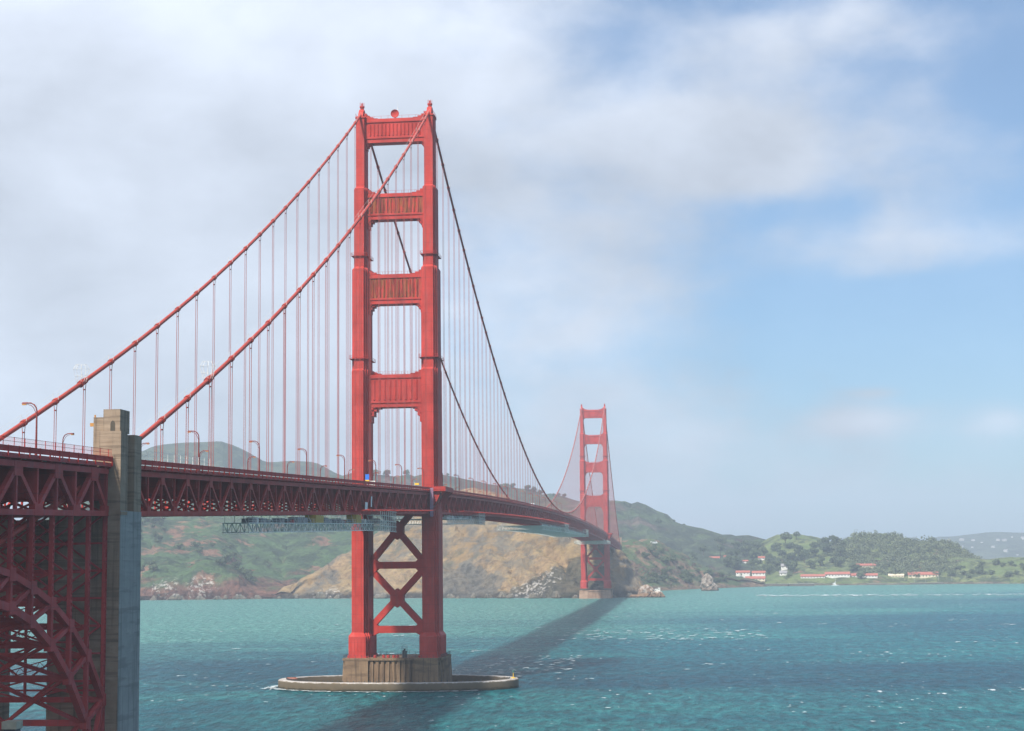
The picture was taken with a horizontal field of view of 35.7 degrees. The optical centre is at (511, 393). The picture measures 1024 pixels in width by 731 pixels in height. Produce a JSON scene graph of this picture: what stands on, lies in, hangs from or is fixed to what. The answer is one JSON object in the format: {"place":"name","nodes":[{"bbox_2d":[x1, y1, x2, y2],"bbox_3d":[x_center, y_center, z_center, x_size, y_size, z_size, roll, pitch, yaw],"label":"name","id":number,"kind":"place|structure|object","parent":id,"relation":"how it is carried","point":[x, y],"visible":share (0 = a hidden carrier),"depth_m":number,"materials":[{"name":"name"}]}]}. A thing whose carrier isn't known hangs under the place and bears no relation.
{"place":"outdoors","nodes":[
{"label":"outdoors","id":0,"kind":"place"},
{"bbox_2d":[39,499,403,599],"bbox_3d":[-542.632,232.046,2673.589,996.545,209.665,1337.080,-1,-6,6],"label":"green headland","id":1,"kind":"structure","parent":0,"point":[186,571],"depth_m":2332.93,"materials":[{"name":"green plant"}]},
{"bbox_2d":[148,564,157,571],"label":"shrub","id":2,"kind":"object","parent":1,"relation":"on","point":[153,567],"visible":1,"depth_m":2083.04,"materials":[{"name":"green plant"}]},
{"bbox_2d":[149,517,160,523],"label":"tree","id":3,"kind":"object","parent":1,"relation":"on","point":[151,519],"visible":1,"depth_m":2420.98,"materials":[{"name":"green plant"}]},
{"bbox_2d":[173,543,183,548],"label":"shrub","id":4,"kind":"object","parent":1,"relation":"on","point":[178,545],"visible":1,"depth_m":2286.16,"materials":[{"name":"green plant"}]},
{"bbox_2d":[190,541,200,547],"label":"shrub","id":5,"kind":"object","parent":1,"relation":"on","point":[195,544],"visible":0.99,"depth_m":2299.43,"materials":[{"name":"green plant"}]},
{"bbox_2d":[215,558,227,564],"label":"shrub","id":6,"kind":"object","parent":1,"relation":"on","point":[222,560],"visible":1,"depth_m":2076.27,"materials":[{"name":"green plant"}]},
{"bbox_2d":[231,561,239,568],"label":"shrub","id":7,"kind":"object","parent":1,"relation":"on","point":[235,564],"visible":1,"depth_m":2084.10,"materials":[{"name":"green plant"}]},
{"bbox_2d":[239,569,248,575],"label":"shrub","id":8,"kind":"object","parent":1,"relation":"on","point":[243,571],"visible":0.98,"depth_m":2086.00,"materials":[{"name":"green plant"}]},
{"bbox_2d":[245,574,253,581],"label":"shrub","id":9,"kind":"object","parent":1,"relation":"on","point":[248,577],"visible":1,"depth_m":2081.45,"materials":[{"name":"green plant"}]},
{"bbox_2d":[141,441,341,479],"bbox_3d":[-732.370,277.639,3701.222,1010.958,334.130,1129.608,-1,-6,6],"label":"distant headland","id":10,"kind":"structure","parent":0,"point":[184,450],"depth_m":3631.91,"materials":[{"name":"green plant"}]},
{"bbox_2d":[272,488,642,598],"bbox_3d":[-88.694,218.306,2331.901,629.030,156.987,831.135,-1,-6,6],"label":"sea cliff","id":11,"kind":"structure","parent":0,"point":[485,558],"depth_m":2004.55,"materials":[{"name":"brown stone"}]},
{"bbox_2d":[0,0,1023,540],"label":"sky","id":12,"kind":"structure","parent":0,"point":[779,244],"materials":[{"name":"blue"}]},
{"bbox_2d":[9,584,1023,730],"bbox_3d":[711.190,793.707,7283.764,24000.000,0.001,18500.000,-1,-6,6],"label":"water","id":13,"kind":"structure","parent":0,"point":[906,658],"depth_m":742.04,"materials":[{"name":"teal liquid"}]},
{"bbox_2d":[0,409,141,730],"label":"concrete pylon","id":14,"kind":"object","parent":13,"relation":"in","point":[111,427],"visible":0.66,"depth_m":272.81,"materials":[{"name":"grey concrete"}]},
{"bbox_2d":[168,594,181,599],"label":"shore rock","id":15,"kind":"object","parent":13,"relation":"in","point":[175,597],"visible":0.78,"depth_m":2006.78,"materials":[{"name":"grey stone"}]},
{"bbox_2d":[194,596,206,599],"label":"shore rock","id":16,"kind":"object","parent":13,"relation":"in","point":[200,598],"visible":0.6,"depth_m":2009.22,"materials":[{"name":"stone"}]},
{"bbox_2d":[232,594,246,598],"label":"shore rock","id":17,"kind":"object","parent":13,"relation":"in","point":[238,596],"visible":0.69,"depth_m":2012.88,"materials":[{"name":"stone"}]},
{"bbox_2d":[315,592,327,598],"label":"shore rock","id":18,"kind":"object","parent":13,"relation":"in","point":[321,595],"visible":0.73,"depth_m":1992.72,"materials":[{"name":"grey stone"}]},
{"bbox_2d":[377,593,387,598],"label":"shore rock","id":19,"kind":"object","parent":13,"relation":"in","point":[382,596],"visible":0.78,"depth_m":1970.29,"materials":[{"name":"stone"}]},
{"bbox_2d":[342,651,451,682],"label":"bridge pier","id":20,"kind":"structure","parent":13,"relation":"in","point":[409,668],"depth_m":599.37,"materials":[{"name":"concrete"}]},
{"bbox_2d":[0,99,620,657],"bbox_3d":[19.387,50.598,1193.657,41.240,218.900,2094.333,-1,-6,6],"label":"suspension bridge","id":21,"kind":"structure","parent":20,"relation":"on","point":[372,397],"depth_m":613.10,"materials":[{"name":"paint"}]},
{"bbox_2d":[0,435,112,730],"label":"steel arch span","id":22,"kind":"object","parent":21,"relation":"attached to","point":[35,482],"visible":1,"depth_m":255.19,"materials":[{"name":"metal"}]},
{"bbox_2d":[22,402,37,454],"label":"street lamp","id":23,"kind":"object","parent":22,"relation":"on","point":[28,403],"visible":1,"depth_m":242.88,"materials":[{"name":"metal"}]},
{"bbox_2d":[62,433,73,457],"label":"street lamp","id":24,"kind":"object","parent":21,"relation":"on","point":[64,439],"visible":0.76,"depth_m":326.02,"materials":[{"name":"metal"}]},
{"bbox_2d":[73,364,88,387],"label":"cable cage","id":25,"kind":"object","parent":21,"relation":"attached to","point":[82,381],"visible":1,"depth_m":334.64,"materials":[{"name":"metal"}]},
{"bbox_2d":[187,430,198,469],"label":"street lamp","id":26,"kind":"object","parent":21,"relation":"on","point":[198,440],"visible":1,"depth_m":322.93,"materials":[{"name":"metal"}]},
{"bbox_2d":[200,361,215,384],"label":"cable cage","id":27,"kind":"object","parent":21,"relation":"attached to","point":[209,378],"visible":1,"depth_m":331.65,"materials":[{"name":"metal"}]},
{"bbox_2d":[249,441,259,475],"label":"street lamp","id":28,"kind":"object","parent":21,"relation":"on","point":[259,452],"visible":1,"depth_m":368.13,"materials":[{"name":"metal"}]},
{"bbox_2d":[298,448,307,479],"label":"street lamp","id":29,"kind":"object","parent":21,"relation":"on","point":[306,459],"visible":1,"depth_m":413.40,"materials":[{"name":"metal"}]},
{"bbox_2d":[223,511,392,532],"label":"maintenance platform","id":30,"kind":"structure","parent":21,"relation":"hanging from","point":[320,520],"depth_m":419.84,"materials":[{"name":"metal"}]},
{"bbox_2d":[391,109,398,117],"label":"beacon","id":31,"kind":"object","parent":21,"relation":"on","point":[395,112],"visible":1,"depth_m":632.68,"materials":[{"name":"paint"}]},
{"bbox_2d":[376,513,485,524],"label":"maintenance platform","id":32,"kind":"structure","parent":21,"relation":"hanging from","point":[472,519],"depth_m":701.24,"materials":[{"name":"metal"}]},
{"bbox_2d":[430,488,432,516],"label":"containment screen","id":33,"kind":"object","parent":21,"relation":"hanging from","point":[431,501],"visible":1,"depth_m":603.35,"materials":[{"name":"metal"}]},
{"bbox_2d":[498,522,568,533],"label":"maintenance platform","id":34,"kind":"structure","parent":21,"relation":"hanging from","point":[542,528],"depth_m":1145.81,"materials":[{"name":"metal"}]},
{"bbox_2d":[532,527,588,536],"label":"maintenance platform","id":35,"kind":"structure","parent":21,"relation":"hanging from","point":[572,533],"depth_m":1369.46,"materials":[{"name":"metal"}]},
{"bbox_2d":[574,540,610,543],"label":"maintenance platform","id":36,"kind":"structure","parent":21,"relation":"hanging from","point":[591,542],"depth_m":1826.94,"materials":[{"name":"metal"}]},
{"bbox_2d":[402,645,407,657],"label":"fog horn","id":37,"kind":"object","parent":20,"relation":"on","point":[404,654],"visible":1,"depth_m":602.57,"materials":[{"name":"grey metal"}]},
{"bbox_2d":[278,674,518,691],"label":"pier fender","id":38,"kind":"object","parent":13,"relation":"in","point":[331,683],"visible":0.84,"depth_m":593.01,"materials":[{"name":"concrete"}]},
{"bbox_2d":[497,591,506,597],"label":"shore rock","id":39,"kind":"object","parent":13,"relation":"in","point":[502,594],"visible":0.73,"depth_m":1921.00,"materials":[{"name":"stone"}]},
{"bbox_2d":[529,593,539,598],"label":"shore rock","id":40,"kind":"object","parent":13,"relation":"in","point":[535,595],"visible":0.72,"depth_m":1899.48,"materials":[{"name":"stone"}]},
{"bbox_2d":[551,591,560,597],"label":"shore rock","id":41,"kind":"object","parent":13,"relation":"in","point":[556,594],"visible":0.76,"depth_m":1891.44,"materials":[{"name":"stone"}]},
{"bbox_2d":[579,589,612,598],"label":"bridge pier","id":42,"kind":"structure","parent":13,"relation":"in","point":[595,594],"depth_m":1864.62,"materials":[{"name":"concrete"}]},
{"bbox_2d":[208,593,1021,711],"bbox_3d":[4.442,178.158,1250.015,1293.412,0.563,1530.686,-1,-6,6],"label":"sea foam","id":43,"kind":"object","parent":13,"relation":"on","point":[557,639],"visible":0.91,"depth_m":781.41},
{"bbox_2d":[630,594,644,597],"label":"rock","id":44,"kind":"object","parent":13,"relation":"in","point":[637,596],"visible":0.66,"depth_m":1882.39,"materials":[{"name":"stone"}]},
{"bbox_2d":[638,585,654,596],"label":"rock","id":45,"kind":"object","parent":13,"relation":"in","point":[645,590],"visible":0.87,"depth_m":1893.25,"materials":[{"name":"beige stone"}]},
{"bbox_2d":[649,591,665,597],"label":"rock","id":46,"kind":"object","parent":13,"relation":"in","point":[656,594],"visible":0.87,"depth_m":1882.65,"materials":[{"name":"beige stone"}]},
{"bbox_2d":[699,573,718,590],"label":"sea stack","id":47,"kind":"object","parent":13,"relation":"in","point":[708,583],"visible":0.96,"depth_m":2207.43,"materials":[{"name":"grey stone"}]},
{"bbox_2d":[765,584,813,585],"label":"quay","id":48,"kind":"structure","parent":13,"relation":"in","point":[789,584],"depth_m":2461.64,"materials":[{"name":"concrete"}]},
{"bbox_2d":[866,583,943,584],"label":"breakwater","id":49,"kind":"object","parent":13,"relation":"in","point":[901,583],"visible":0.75,"depth_m":2491.28,"materials":[{"name":"stone"}]},
{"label":"brick fort","id":50,"kind":"object","parent":13,"relation":"in","visible":0},
{"bbox_2d":[1,720,22,730],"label":"chimney","id":51,"kind":"object","parent":50,"relation":"on","point":[12,725],"visible":1,"depth_m":235.30,"materials":[{"name":"concrete"}]},
{"bbox_2d":[318,473,765,575],"bbox_3d":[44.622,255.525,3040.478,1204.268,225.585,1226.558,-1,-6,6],"label":"ridge","id":52,"kind":"structure","parent":0,"point":[636,520],"depth_m":2975.55,"materials":[{"name":"green plant"}]},
{"bbox_2d":[383,470,390,476],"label":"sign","id":53,"kind":"object","parent":52,"relation":"on","point":[386,472],"visible":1,"depth_m":3118.59,"materials":[{"name":"grey metal"}]},
{"bbox_2d":[698,544,706,555],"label":"tree","id":54,"kind":"object","parent":52,"relation":"on","point":[703,548],"visible":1,"depth_m":2759.52,"materials":[{"name":"green plant"}]},
{"bbox_2d":[682,552,751,576],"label":"scrubland","id":55,"kind":"structure","parent":52,"relation":"on","point":[694,558],"depth_m":2630.08,"materials":[{"name":"green plant"}]},
{"bbox_2d":[717,543,724,555],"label":"tree","id":56,"kind":"object","parent":52,"relation":"on","point":[721,547],"visible":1,"depth_m":2781.00,"materials":[{"name":"green plant"}]},
{"bbox_2d":[719,537,726,544],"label":"tree","id":57,"kind":"object","parent":52,"relation":"on","point":[722,539],"visible":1,"depth_m":2902.88,"materials":[{"name":"green plant"}]},
{"bbox_2d":[723,558,730,566],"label":"tree","id":58,"kind":"object","parent":52,"relation":"on","point":[726,560],"visible":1,"depth_m":2664.89,"materials":[{"name":"green plant"}]},
{"bbox_2d":[731,555,741,566],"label":"tree","id":59,"kind":"object","parent":52,"relation":"on","point":[736,559],"visible":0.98,"depth_m":2666.24,"materials":[{"name":"green plant"}]},
{"bbox_2d":[747,559,757,566],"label":"tree","id":60,"kind":"object","parent":52,"relation":"on","point":[752,562],"visible":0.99,"depth_m":2705.33,"materials":[{"name":"green plant"}]},
{"bbox_2d":[753,550,760,557],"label":"tree","id":61,"kind":"object","parent":52,"relation":"on","point":[757,552],"visible":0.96,"depth_m":2796.85,"materials":[{"name":"green plant"}]},
{"bbox_2d":[617,539,767,590],"bbox_3d":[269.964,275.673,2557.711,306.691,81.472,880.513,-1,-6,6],"label":"coastal bluff","id":62,"kind":"structure","parent":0,"point":[633,550],"depth_m":2349.24,"materials":[{"name":"green plant"}]},
{"bbox_2d":[651,577,661,582],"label":"shrub","id":63,"kind":"object","parent":62,"relation":"on","point":[656,579],"visible":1,"depth_m":2262.73,"materials":[{"name":"green plant"}]},
{"bbox_2d":[660,574,668,580],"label":"shrub","id":64,"kind":"object","parent":62,"relation":"on","point":[664,577],"visible":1,"depth_m":2287.86,"materials":[{"name":"green plant"}]},
{"bbox_2d":[750,534,910,584],"bbox_3d":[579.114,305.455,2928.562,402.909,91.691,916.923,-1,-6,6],"label":"grassy hill","id":65,"kind":"structure","parent":0,"point":[775,577],"depth_m":2593.85,"materials":[{"name":"green plant"}]},
{"bbox_2d":[735,570,750,577],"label":"building","id":66,"kind":"structure","parent":65,"relation":"on","point":[744,573],"depth_m":2596.96,"materials":[{"name":"white concrete"}]},
{"bbox_2d":[745,576,765,580],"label":"building","id":67,"kind":"structure","parent":65,"relation":"on","point":[761,578],"depth_m":2545.25,"materials":[{"name":"white concrete"}]},
{"bbox_2d":[749,540,762,548],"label":"tree","id":68,"kind":"object","parent":65,"relation":"on","point":[755,543],"visible":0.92,"depth_m":2843.23,"materials":[{"name":"green plant"}]},
{"bbox_2d":[752,571,765,575],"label":"building","id":69,"kind":"structure","parent":65,"relation":"on","point":[758,573],"depth_m":2603.41,"materials":[{"name":"white concrete"}]},
{"bbox_2d":[760,546,766,555],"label":"tree","id":70,"kind":"object","parent":65,"relation":"on","point":[763,549],"visible":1,"depth_m":2770.83,"materials":[{"name":"green plant"}]},
{"bbox_2d":[763,564,772,574],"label":"tree","id":71,"kind":"object","parent":65,"relation":"on","point":[768,568],"visible":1,"depth_m":2619.02,"materials":[{"name":"green plant"}]},
{"bbox_2d":[765,556,775,562],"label":"shrub","id":72,"kind":"object","parent":65,"relation":"on","point":[770,558],"visible":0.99,"depth_m":2706.84,"materials":[{"name":"green plant"}]},
{"bbox_2d":[774,560,783,566],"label":"tree","id":73,"kind":"object","parent":65,"relation":"on","point":[778,563],"visible":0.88,"depth_m":2673.39,"materials":[{"name":"green plant"}]},
{"bbox_2d":[776,549,786,555],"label":"shrub","id":74,"kind":"object","parent":65,"relation":"on","point":[780,551],"visible":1,"depth_m":2750.53,"materials":[{"name":"green plant"}]},
{"bbox_2d":[779,570,787,575],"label":"building","id":75,"kind":"structure","parent":65,"relation":"on","point":[782,573],"depth_m":2586.95,"materials":[{"name":"white concrete"}]},
{"bbox_2d":[781,564,787,570],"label":"building","id":76,"kind":"structure","parent":65,"relation":"on","point":[783,567],"depth_m":2636.28,"materials":[{"name":"white concrete"}]},
{"bbox_2d":[780,532,792,543],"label":"tree","id":77,"kind":"object","parent":65,"relation":"on","point":[785,536],"visible":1,"depth_m":2803.11,"materials":[{"name":"green plant"}]},
{"bbox_2d":[783,542,792,548],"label":"shrub","id":78,"kind":"object","parent":65,"relation":"on","point":[789,545],"visible":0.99,"depth_m":2787.92,"materials":[{"name":"green plant"}]},
{"bbox_2d":[787,552,795,560],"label":"tree","id":79,"kind":"object","parent":65,"relation":"on","point":[791,555],"visible":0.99,"depth_m":2702.99,"materials":[{"name":"green plant"}]},
{"bbox_2d":[786,560,797,571],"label":"tree","id":80,"kind":"object","parent":65,"relation":"on","point":[793,565],"visible":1,"depth_m":2602.66,"materials":[{"name":"green plant"}]},
{"bbox_2d":[793,531,800,538],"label":"tree","id":81,"kind":"object","parent":65,"relation":"on","point":[795,534],"visible":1,"depth_m":2835.50,"materials":[{"name":"green plant"}]},
{"bbox_2d":[792,544,802,551],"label":"tree","id":82,"kind":"object","parent":65,"relation":"on","point":[797,547],"visible":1,"depth_m":2759.89,"materials":[{"name":"green plant"}]},
{"bbox_2d":[798,550,808,562],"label":"tree","id":83,"kind":"object","parent":65,"relation":"on","point":[800,554],"visible":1,"depth_m":2671.65,"materials":[{"name":"green plant"}]},
{"bbox_2d":[750,551,866,578],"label":"grove","id":84,"kind":"object","parent":65,"relation":"on","point":[785,557],"visible":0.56,"depth_m":2686.07,"materials":[{"name":"green plant"}]},
{"bbox_2d":[806,560,815,567],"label":"tree","id":85,"kind":"object","parent":65,"relation":"on","point":[810,563],"visible":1,"depth_m":2604.09,"materials":[{"name":"green plant"}]},
{"bbox_2d":[800,574,824,577],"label":"building","id":86,"kind":"structure","parent":65,"relation":"on","point":[812,575],"depth_m":2550.08,"materials":[{"name":"white concrete"}]},
{"bbox_2d":[810,548,818,555],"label":"tree","id":87,"kind":"object","parent":65,"relation":"on","point":[814,551],"visible":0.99,"depth_m":2719.11,"materials":[{"name":"green plant"}]},
{"bbox_2d":[815,557,824,565],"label":"tree","id":88,"kind":"object","parent":65,"relation":"on","point":[820,560],"visible":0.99,"depth_m":2631.23,"materials":[{"name":"green plant"}]},
{"bbox_2d":[817,537,830,543],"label":"tree","id":89,"kind":"object","parent":65,"relation":"on","point":[823,539],"visible":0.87,"depth_m":2780.65,"materials":[{"name":"green plant"}]},
{"bbox_2d":[819,542,830,551],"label":"tree","id":90,"kind":"object","parent":65,"relation":"on","point":[823,547],"visible":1,"depth_m":2728.30,"materials":[{"name":"green plant"}]},
{"bbox_2d":[829,535,840,544],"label":"tree","id":91,"kind":"object","parent":65,"relation":"on","point":[833,538],"visible":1,"depth_m":2782.59,"materials":[{"name":"green plant"}]},
{"bbox_2d":[824,572,849,577],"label":"building","id":92,"kind":"structure","parent":65,"relation":"on","point":[836,574],"depth_m":2547.23,"materials":[{"name":"white concrete"}]},
{"bbox_2d":[833,556,844,566],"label":"tree","id":93,"kind":"object","parent":65,"relation":"on","point":[839,561],"visible":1,"depth_m":2607.90,"materials":[{"name":"green plant"}]},
{"bbox_2d":[836,545,845,555],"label":"tree","id":94,"kind":"object","parent":65,"relation":"on","point":[839,549],"visible":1,"depth_m":2679.33,"materials":[{"name":"green plant"}]},
{"bbox_2d":[840,540,849,545],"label":"tree","id":95,"kind":"object","parent":65,"relation":"on","point":[844,542],"visible":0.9,"depth_m":2745.16,"materials":[{"name":"green plant"}]},
{"bbox_2d":[848,564,859,570],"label":"shrub","id":96,"kind":"object","parent":65,"relation":"on","point":[850,566],"visible":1,"depth_m":2577.41,"materials":[{"name":"green plant"}]},
{"bbox_2d":[856,572,865,578],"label":"shrub","id":97,"kind":"object","parent":65,"relation":"on","point":[861,574],"visible":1,"depth_m":2532.06,"materials":[{"name":"green plant"}]},
{"bbox_2d":[850,573,877,577],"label":"building","id":98,"kind":"structure","parent":65,"relation":"on","point":[871,575],"depth_m":2542.39,"materials":[{"name":"white concrete"}]},
{"bbox_2d":[860,563,875,567],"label":"building","id":99,"kind":"structure","parent":65,"relation":"on","point":[868,565],"depth_m":2601.57,"materials":[{"name":"white concrete"}]},
{"bbox_2d":[888,574,903,577],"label":"building","id":100,"kind":"structure","parent":65,"relation":"on","point":[895,575],"depth_m":2551.19,"materials":[{"name":"white concrete"}]},
{"bbox_2d":[846,533,947,579],"bbox_3d":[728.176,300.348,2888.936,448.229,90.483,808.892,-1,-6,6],"label":"wooded hill","id":101,"kind":"structure","parent":0,"point":[927,552],"depth_m":2687.83,"materials":[{"name":"green plant"}]},
{"bbox_2d":[829,530,984,576],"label":"woodland","id":102,"kind":"object","parent":101,"relation":"on","point":[913,565],"visible":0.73,"depth_m":2676.18,"materials":[{"name":"green plant"}]},
{"bbox_2d":[907,557,1023,583],"bbox_3d":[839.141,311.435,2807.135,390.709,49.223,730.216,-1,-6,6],"label":"grassy point","id":103,"kind":"structure","parent":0,"point":[997,576],"depth_m":2523.81,"materials":[{"name":"green plant"}]},
{"bbox_2d":[908,572,938,577],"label":"building","id":104,"kind":"structure","parent":103,"relation":"on","point":[926,574],"depth_m":2541.34,"materials":[{"name":"white concrete"}]},
{"bbox_2d":[946,571,955,575],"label":"shrub","id":105,"kind":"object","parent":103,"relation":"on","point":[950,573],"visible":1,"depth_m":2527.40,"materials":[{"name":"green plant"}]},
{"bbox_2d":[1005,571,1013,576],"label":"shrub","id":106,"kind":"object","parent":103,"relation":"on","point":[1009,573],"visible":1,"depth_m":2493.69,"materials":[{"name":"green plant"}]},
{"bbox_2d":[918,532,1023,558],"bbox_3d":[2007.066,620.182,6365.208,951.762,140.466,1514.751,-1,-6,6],"label":"distant shore hill","id":107,"kind":"structure","parent":0,"point":[1014,545],"depth_m":6050.20,"materials":[{"name":"green plant"}]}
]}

